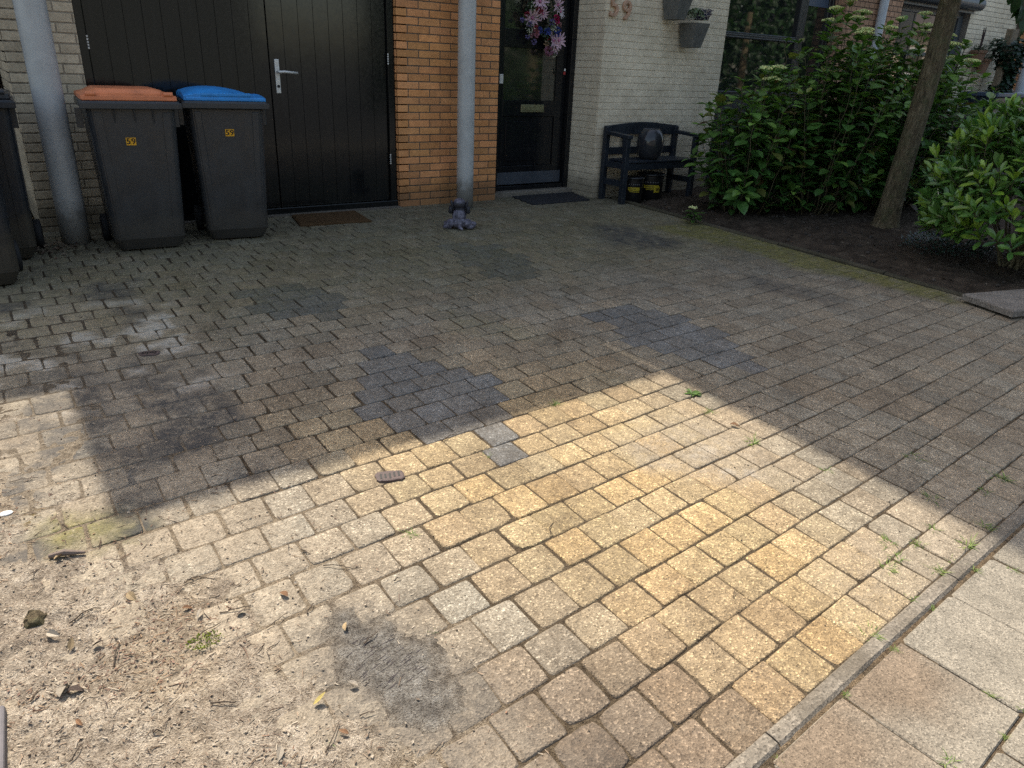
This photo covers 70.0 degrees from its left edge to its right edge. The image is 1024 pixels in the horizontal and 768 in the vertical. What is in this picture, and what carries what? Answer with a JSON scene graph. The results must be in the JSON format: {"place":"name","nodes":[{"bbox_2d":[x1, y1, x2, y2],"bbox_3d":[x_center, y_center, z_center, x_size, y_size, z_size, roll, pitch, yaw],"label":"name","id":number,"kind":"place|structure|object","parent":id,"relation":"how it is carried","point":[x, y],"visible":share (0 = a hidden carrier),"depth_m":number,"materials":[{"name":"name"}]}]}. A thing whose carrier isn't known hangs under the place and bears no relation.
{"place":"outdoors","nodes":[
{"label":"outdoors","id":0,"kind":"place"},
{"bbox_2d":[0,233,225,356],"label":"joint sand","id":1,"kind":"structure","parent":0,"point":[10,333],"depth_m":3.99,"materials":[{"name":"grey sand"}]},
{"bbox_2d":[0,193,1023,767],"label":"driveway","id":2,"kind":"structure","parent":0,"point":[742,715],"depth_m":2.91,"materials":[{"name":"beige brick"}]},
{"bbox_2d":[0,705,6,767],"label":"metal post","id":3,"kind":"object","parent":2,"relation":"on","point":[3,737],"visible":0.5,"depth_m":1.58,"materials":[{"name":"grey metal"}]},
{"bbox_2d":[0,183,22,284],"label":"wheelie bin","id":4,"kind":"object","parent":2,"relation":"on","point":[11,264],"visible":1,"depth_m":4.22,"materials":[{"name":"black plastic"}]},
{"bbox_2d":[0,88,44,258],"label":"wheelie bin","id":5,"kind":"object","parent":2,"relation":"on","point":[27,233],"visible":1,"depth_m":4.58,"materials":[{"name":"black plastic"}]},
{"bbox_2d":[74,85,184,249],"bbox_3d":[-2.653,-1.516,5.142,0.622,1.058,0.685,-12,27,-30],"label":"wheelie bin","id":6,"kind":"object","parent":2,"relation":"on","point":[131,135],"visible":1,"depth_m":4.90,"materials":[{"name":"plastic"}]},
{"bbox_2d":[138,351,159,356],"bbox_3d":[-1.748,-0.147,3.525,0.094,0.011,0.060,-5,24,-16],"label":"drain grate","id":7,"kind":"object","parent":2,"relation":"on","point":[149,353],"visible":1,"depth_m":3.52,"materials":[{"name":"black metal"}]},
{"bbox_2d":[184,576,217,582],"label":"twig","id":8,"kind":"object","parent":2,"relation":"on","point":[199,576],"visible":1,"depth_m":2.11,"materials":[{"name":"brown wood"}]},
{"bbox_2d":[176,86,269,238],"bbox_3d":[-2.166,-1.675,5.538,0.602,1.074,0.685,-9,26,-25],"label":"wheelie bin","id":9,"kind":"object","parent":2,"relation":"on","point":[224,130],"visible":0.99,"depth_m":5.29,"materials":[{"name":"plastic"}]},
{"bbox_2d":[220,606,248,612],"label":"twig","id":10,"kind":"object","parent":2,"relation":"on","point":[233,609],"visible":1,"depth_m":1.99,"materials":[{"name":"brown wood"}]},
{"bbox_2d":[0,327,636,767],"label":"dirt","id":11,"kind":"structure","parent":2,"relation":"on","point":[426,713],"depth_m":1.81,"materials":[{"name":"brown soil"}]},
{"bbox_2d":[0,510,12,515],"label":"white stone","id":12,"kind":"object","parent":11,"relation":"on","point":[6,513],"visible":1,"depth_m":2.33,"materials":[{"name":"stone"}]},
{"bbox_2d":[23,609,46,628],"bbox_3d":[-1.254,0.617,1.915,0.068,0.028,0.059,-13,28,-33],"label":"stone","id":13,"kind":"object","parent":11,"relation":"on","point":[34,618],"visible":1,"depth_m":1.91,"materials":[{"name":"brown stone"}]},
{"bbox_2d":[46,629,59,636],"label":"dead leaf","id":14,"kind":"object","parent":11,"relation":"on","point":[52,633],"visible":1,"depth_m":1.87,"materials":[{"name":"beige plant"}]},
{"bbox_2d":[56,684,69,696],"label":"dead leaf","id":15,"kind":"object","parent":11,"relation":"on","point":[60,690],"visible":1,"depth_m":1.72,"materials":[{"name":"beige plant"}]},
{"bbox_2d":[48,549,84,557],"bbox_3d":[-1.314,0.497,2.160,0.097,0.022,0.019,-6,25,-19],"label":"bark piece","id":16,"kind":"object","parent":11,"relation":"on","point":[63,552],"visible":1,"depth_m":2.15,"materials":[{"name":"brown wood"}]},
{"bbox_2d":[67,637,74,649],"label":"dead leaf","id":17,"kind":"object","parent":11,"relation":"on","point":[70,644],"visible":1,"depth_m":1.84,"materials":[{"name":"beige plant"}]},
{"bbox_2d":[67,685,83,690],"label":"dead leaf","id":18,"kind":"object","parent":11,"relation":"on","point":[76,688],"visible":1,"depth_m":1.72,"materials":[{"name":"brown plant"}]},
{"bbox_2d":[75,719,82,725],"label":"dead leaf","id":19,"kind":"object","parent":11,"relation":"on","point":[78,721],"visible":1,"depth_m":1.64,"materials":[{"name":"orange plant"}]},
{"bbox_2d":[69,607,97,623],"bbox_3d":[-1.133,0.609,1.939,0.006,0.017,0.082,18,28,32],"label":"twig","id":20,"kind":"object","parent":11,"relation":"on","point":[81,613],"visible":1,"depth_m":1.93,"materials":[{"name":"brown wood"}]},
{"bbox_2d":[113,637,119,666],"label":"twig","id":21,"kind":"object","parent":11,"relation":"on","point":[115,652],"visible":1,"depth_m":1.82,"materials":[{"name":"wood"}]},
{"bbox_2d":[126,591,135,600],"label":"dead leaf","id":22,"kind":"object","parent":11,"relation":"on","point":[130,595],"visible":1,"depth_m":2.02,"materials":[{"name":"beige plant"}]},
{"bbox_2d":[185,629,223,649],"bbox_3d":[-0.790,0.659,1.881,0.071,0.018,0.079,13,25,23],"label":"moss","id":23,"kind":"object","parent":11,"relation":"on","point":[205,637],"visible":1,"depth_m":1.88,"materials":[{"name":"green plant"}]},
{"bbox_2d":[210,701,234,703],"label":"twig","id":24,"kind":"object","parent":11,"relation":"on","point":[221,702],"visible":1,"depth_m":1.71,"materials":[{"name":"wood"}]},
{"bbox_2d":[276,746,283,760],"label":"dead leaf","id":25,"kind":"object","parent":11,"relation":"on","point":[280,751],"visible":1,"depth_m":1.60,"materials":[{"name":"beige plant"}]},
{"bbox_2d":[325,722,338,751],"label":"twig","id":26,"kind":"object","parent":11,"relation":"on","point":[332,738],"visible":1,"depth_m":1.64,"materials":[{"name":"brown wood"}]},
{"bbox_2d":[339,729,348,733],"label":"dead leaf","id":27,"kind":"object","parent":11,"relation":"on","point":[345,731],"visible":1,"depth_m":1.66,"materials":[{"name":"orange plant"}]},
{"bbox_2d":[347,634,426,689],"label":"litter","id":28,"kind":"object","parent":11,"relation":"on","point":[390,680],"visible":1,"depth_m":1.86,"materials":[{"name":"grey"}]},
{"bbox_2d":[313,692,324,704],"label":"dead leaf","id":29,"kind":"object","parent":2,"relation":"on","point":[319,697],"visible":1,"depth_m":1.73,"materials":[{"name":"yellow plant"}]},
{"bbox_2d":[292,210,371,226],"bbox_3d":[-1.576,-1.429,6.319,0.650,0.037,0.430,-13,28,-33],"label":"doormat","id":30,"kind":"object","parent":2,"relation":"on","point":[325,219],"visible":1,"depth_m":6.28,"materials":[{"name":"brown fabric"}]},
{"bbox_2d":[323,564,361,568],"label":"twig","id":31,"kind":"object","parent":2,"relation":"on","point":[341,565],"visible":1,"depth_m":2.18,"materials":[{"name":"brown wood"}]},
{"bbox_2d":[348,680,357,684],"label":"dead leaf","id":32,"kind":"object","parent":2,"relation":"on","point":[353,682],"visible":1,"depth_m":1.78,"materials":[{"name":"beige plant"}]},
{"bbox_2d":[375,470,404,482],"bbox_3d":[-0.443,0.335,2.654,0.107,0.011,0.070,-4,24,-15],"label":"drain grate","id":33,"kind":"object","parent":2,"relation":"on","point":[389,476],"visible":1,"depth_m":2.64,"materials":[{"name":"black metal"}]},
{"bbox_2d":[443,198,475,229],"bbox_3d":[-0.446,-1.455,6.244,0.287,0.256,0.218,0,23,-5],"label":"dog statue","id":34,"kind":"object","parent":2,"relation":"on","point":[459,209],"visible":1,"depth_m":6.21,"materials":[{"name":"stone"}]},
{"bbox_2d":[512,192,589,204],"bbox_3d":[0.441,-1.980,7.795,0.867,0.030,0.444,-13,28,-33],"label":"doormat","id":35,"kind":"object","parent":2,"relation":"on","point":[550,198],"visible":1,"depth_m":7.74,"materials":[{"name":"rubber"}]},
{"bbox_2d":[684,388,701,395],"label":"weed","id":36,"kind":"object","parent":2,"relation":"on","point":[695,392],"visible":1,"depth_m":3.45,"materials":[{"name":"green plant"}]},
{"bbox_2d":[684,205,703,222],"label":"seedling","id":37,"kind":"object","parent":2,"relation":"on","point":[690,216],"visible":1,"depth_m":6.98,"materials":[{"name":"green plant"}]},
{"bbox_2d":[744,433,760,444],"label":"grass tuft","id":38,"kind":"object","parent":2,"relation":"on","point":[753,440],"visible":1,"depth_m":3.06,"materials":[{"name":"green plant"}]},
{"bbox_2d":[611,196,963,296],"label":"kerb","id":39,"kind":"structure","parent":2,"relation":"on","point":[848,262],"depth_m":6.16,"materials":[{"name":"concrete"}]},
{"bbox_2d":[856,624,884,640],"bbox_3d":[1.010,0.702,2.058,0.078,0.030,0.137,6,24,9],"label":"grass tuft","id":40,"kind":"object","parent":2,"relation":"on","point":[873,633],"visible":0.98,"depth_m":2.06,"materials":[{"name":"green plant"}]},
{"bbox_2d":[725,503,1023,767],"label":"kerb","id":41,"kind":"structure","parent":2,"relation":"on","point":[761,750],"depth_m":1.98,"materials":[{"name":"concrete"}]},
{"bbox_2d":[877,558,898,574],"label":"grass tuft","id":42,"kind":"object","parent":2,"relation":"on","point":[889,565],"visible":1,"depth_m":2.34,"materials":[{"name":"green plant"}]},
{"bbox_2d":[880,534,897,549],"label":"grass tuft","id":43,"kind":"object","parent":2,"relation":"on","point":[887,540],"visible":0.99,"depth_m":2.47,"materials":[{"name":"green plant"}]},
{"bbox_2d":[909,537,928,548],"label":"grass tuft","id":44,"kind":"object","parent":2,"relation":"on","point":[917,544],"visible":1,"depth_m":2.46,"materials":[{"name":"green plant"}]},
{"bbox_2d":[927,563,949,576],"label":"grass tuft","id":45,"kind":"object","parent":2,"relation":"on","point":[943,572],"visible":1,"depth_m":2.34,"materials":[{"name":"green plant"}]},
{"bbox_2d":[956,534,976,549],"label":"grass tuft","id":46,"kind":"object","parent":2,"relation":"on","point":[971,542],"visible":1,"depth_m":2.47,"materials":[{"name":"green plant"}]},
{"bbox_2d":[972,518,999,532],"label":"grass tuft","id":47,"kind":"object","parent":2,"relation":"on","point":[991,528],"visible":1,"depth_m":2.57,"materials":[{"name":"green plant"}]},
{"bbox_2d":[984,469,1020,482],"bbox_3d":[1.926,0.368,2.892,0.160,0.042,0.093,15,26,27],"label":"grass tuft","id":48,"kind":"object","parent":2,"relation":"on","point":[1003,474],"visible":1,"depth_m":2.90,"materials":[{"name":"green plant"}]},
{"bbox_2d":[640,185,1023,293],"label":"soil","id":49,"kind":"structure","parent":0,"point":[991,273],"depth_m":6.70,"materials":[{"name":"brown soil"}]},
{"bbox_2d":[0,0,835,232],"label":"terraced house","id":50,"kind":"structure","parent":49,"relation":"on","point":[360,96],"depth_m":6.69,"materials":[{"name":"beige brick"}]},
{"bbox_2d":[12,0,91,244],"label":"drainpipe","id":51,"kind":"object","parent":50,"relation":"attached to","point":[38,46],"visible":0.95,"depth_m":4.85,"materials":[{"name":"grey plastic"}]},
{"bbox_2d":[71,0,397,220],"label":"garage door","id":52,"kind":"structure","parent":50,"relation":"in","point":[324,69],"depth_m":6.10,"materials":[{"name":"black paint"}]},
{"bbox_2d":[456,0,475,208],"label":"drainpipe","id":53,"kind":"object","parent":50,"relation":"attached to","point":[466,80],"visible":0.94,"depth_m":6.69,"materials":[{"name":"grey plastic"}]},
{"bbox_2d":[495,0,579,192],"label":"front door","id":54,"kind":"structure","parent":50,"relation":"in","point":[534,133],"depth_m":7.71,"materials":[{"name":"black paint"}]},
{"bbox_2d":[520,0,565,56],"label":"flower wreath","id":55,"kind":"object","parent":54,"relation":"attached to","point":[557,40],"visible":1,"depth_m":7.37,"materials":[{"name":"pink plant"}]},
{"bbox_2d":[609,0,631,19],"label":"house number","id":56,"kind":"object","parent":50,"relation":"attached to","point":[628,10],"visible":1,"depth_m":7.32,"materials":[{"name":"orange metal"}]},
{"bbox_2d":[663,0,692,20],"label":"wall planter","id":57,"kind":"object","parent":50,"relation":"attached to","point":[674,10],"visible":1,"depth_m":7.53,"materials":[{"name":"grey metal"}]},
{"bbox_2d":[679,8,713,47],"bbox_3d":[1.942,-3.801,7.816,0.342,0.382,0.302,-13,28,-33],"label":"wall planter","id":58,"kind":"object","parent":50,"relation":"attached to","point":[692,35],"visible":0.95,"depth_m":7.75,"materials":[{"name":"grey metal"}]},
{"bbox_2d":[705,0,835,181],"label":"window","id":59,"kind":"structure","parent":50,"relation":"in","point":[755,31],"depth_m":8.86,"materials":[{"name":"glass"}]},
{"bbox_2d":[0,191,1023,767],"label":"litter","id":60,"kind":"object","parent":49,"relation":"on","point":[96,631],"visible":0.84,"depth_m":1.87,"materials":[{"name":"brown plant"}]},
{"bbox_2d":[625,175,644,202],"bbox_3d":[1.298,-2.095,7.858,0.227,0.266,0.227,3,23,2],"label":"plastic tub","id":61,"kind":"object","parent":49,"relation":"on","point":[634,187],"visible":0.86,"depth_m":7.77,"materials":[{"name":"black plastic"}]},
{"bbox_2d":[598,122,698,204],"bbox_3d":[1.506,-2.419,7.971,1.088,0.798,0.395,-13,28,-33],"label":"garden bench","id":62,"kind":"object","parent":49,"relation":"on","point":[625,163],"visible":0.83,"depth_m":7.87,"materials":[{"name":"blue paint"}]},
{"bbox_2d":[636,128,663,159],"bbox_3d":[1.477,-2.569,7.829,0.288,0.307,0.288,-13,28,-33],"label":"vase","id":63,"kind":"object","parent":62,"relation":"on","point":[650,144],"visible":1,"depth_m":7.73,"materials":[{"name":"grey ceramic"}]},
{"bbox_2d":[638,171,664,199],"bbox_3d":[1.524,-2.189,8.074,0.298,0.281,0.298,3,23,2],"label":"plastic tub","id":64,"kind":"object","parent":49,"relation":"on","point":[653,185],"visible":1,"depth_m":7.96,"materials":[{"name":"black plastic"}]},
{"bbox_2d":[682,64,821,214],"bbox_3d":[2.404,-2.448,7.406,1.335,1.459,1.321,-13,28,-33],"label":"hydrangea","id":65,"kind":"object","parent":49,"relation":"on","point":[749,176],"visible":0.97,"depth_m":7.22,"materials":[{"name":"green plant"}]},
{"bbox_2d":[750,0,917,215],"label":"hydrangea","id":66,"kind":"object","parent":49,"relation":"on","point":[841,177],"visible":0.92,"depth_m":7.28,"materials":[{"name":"green plant"}]},
{"bbox_2d":[812,11,979,212],"bbox_3d":[4.068,-2.860,7.848,1.528,2.018,1.760,-13,28,-33],"label":"hydrangea","id":67,"kind":"object","parent":49,"relation":"on","point":[864,200],"visible":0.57,"depth_m":7.58,"materials":[{"name":"green plant"}]},
{"bbox_2d":[820,0,1023,157],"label":"terraced house","id":68,"kind":"structure","parent":49,"relation":"on","point":[975,18],"depth_m":10.77,"materials":[{"name":"brick"}]},
{"bbox_2d":[866,0,889,84],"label":"drainpipe","id":69,"kind":"object","parent":68,"relation":"attached to","point":[882,12],"visible":0.16,"depth_m":9.48,"materials":[{"name":"plastic"}]},
{"bbox_2d":[891,4,964,157],"bbox_3d":[5.911,-4.358,10.931,2.040,2.280,0.100,-13,28,-33],"label":"window","id":70,"kind":"structure","parent":68,"relation":"in","point":[912,11],"depth_m":10.53,"materials":[{"name":"grey glass"}]},
{"bbox_2d":[970,27,992,63],"bbox_3d":[7.177,-5.153,11.162,0.318,0.535,0.396,13,25,23],"label":"wall pot","id":71,"kind":"object","parent":68,"relation":"attached to","point":[980,53],"depth_m":11.15,"materials":[{"name":"ceramic"}]},
{"bbox_2d":[976,53,997,73],"bbox_3d":[7.347,-4.984,11.375,0.423,0.290,0.312,-13,28,-33],"label":"wall pot","id":72,"kind":"object","parent":68,"relation":"attached to","point":[984,65],"depth_m":11.33,"materials":[{"name":"ceramic"}]},
{"bbox_2d":[1013,63,1023,92],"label":"drainpipe","id":73,"kind":"object","parent":68,"relation":"attached to","point":[1019,86],"visible":0.17,"depth_m":12.08,"materials":[{"name":"plastic"}]},
{"bbox_2d":[887,55,1003,205],"bbox_3d":[4.849,-2.825,8.319,1.418,1.652,1.532,-13,28,-33],"label":"hydrangea","id":74,"kind":"object","parent":49,"relation":"on","point":[979,106],"visible":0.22,"depth_m":8.08,"materials":[{"name":"green plant"}]},
{"bbox_2d":[870,0,1023,228],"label":"tree","id":75,"kind":"object","parent":49,"relation":"on","point":[889,210],"visible":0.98,"depth_m":6.69,"materials":[{"name":"brown plant"}]},
{"bbox_2d":[899,228,995,257],"bbox_3d":[3.869,-1.317,6.448,0.893,0.279,0.760,-13,28,-33],"label":"ground cover plant","id":76,"kind":"object","parent":49,"relation":"on","point":[948,243],"visible":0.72,"depth_m":6.40,"materials":[{"name":"green plant"}]},
{"bbox_2d":[913,91,1023,270],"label":"evergreen shrub","id":77,"kind":"object","parent":49,"relation":"on","point":[958,210],"visible":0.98,"depth_m":5.69,"materials":[{"name":"green plant"}]},
{"bbox_2d":[961,289,1023,317],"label":"paving slab","id":78,"kind":"structure","parent":49,"relation":"on","point":[1009,303],"depth_m":4.99,"materials":[{"name":"grey concrete"}]},
{"bbox_2d":[768,523,1023,767],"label":"pavement","id":79,"kind":"structure","parent":0,"point":[923,704],"depth_m":1.86,"materials":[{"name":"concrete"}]},
{"bbox_2d":[872,666,1023,767],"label":"joint sand","id":80,"kind":"structure","parent":79,"relation":"on","point":[998,749],"depth_m":1.75,"materials":[{"name":"sand"}]},
{"bbox_2d":[938,746,961,767],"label":"grass tuft","id":81,"kind":"object","parent":79,"relation":"on","point":[948,759],"visible":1,"depth_m":1.69,"materials":[{"name":"green plant"}]},
{"label":"ground","id":82,"kind":"structure","parent":0,"visible":0},
{"bbox_2d":[953,91,1023,177],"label":"garden box","id":83,"kind":"object","parent":82,"relation":"on","point":[982,95],"visible":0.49,"depth_m":10.84,"materials":[{"name":"stone"}]},
{"bbox_2d":[984,29,1023,92],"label":"ivy post","id":84,"kind":"object","parent":83,"relation":"on","point":[1006,63],"visible":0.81,"depth_m":11.32,"materials":[{"name":"green plant"}]}
]}

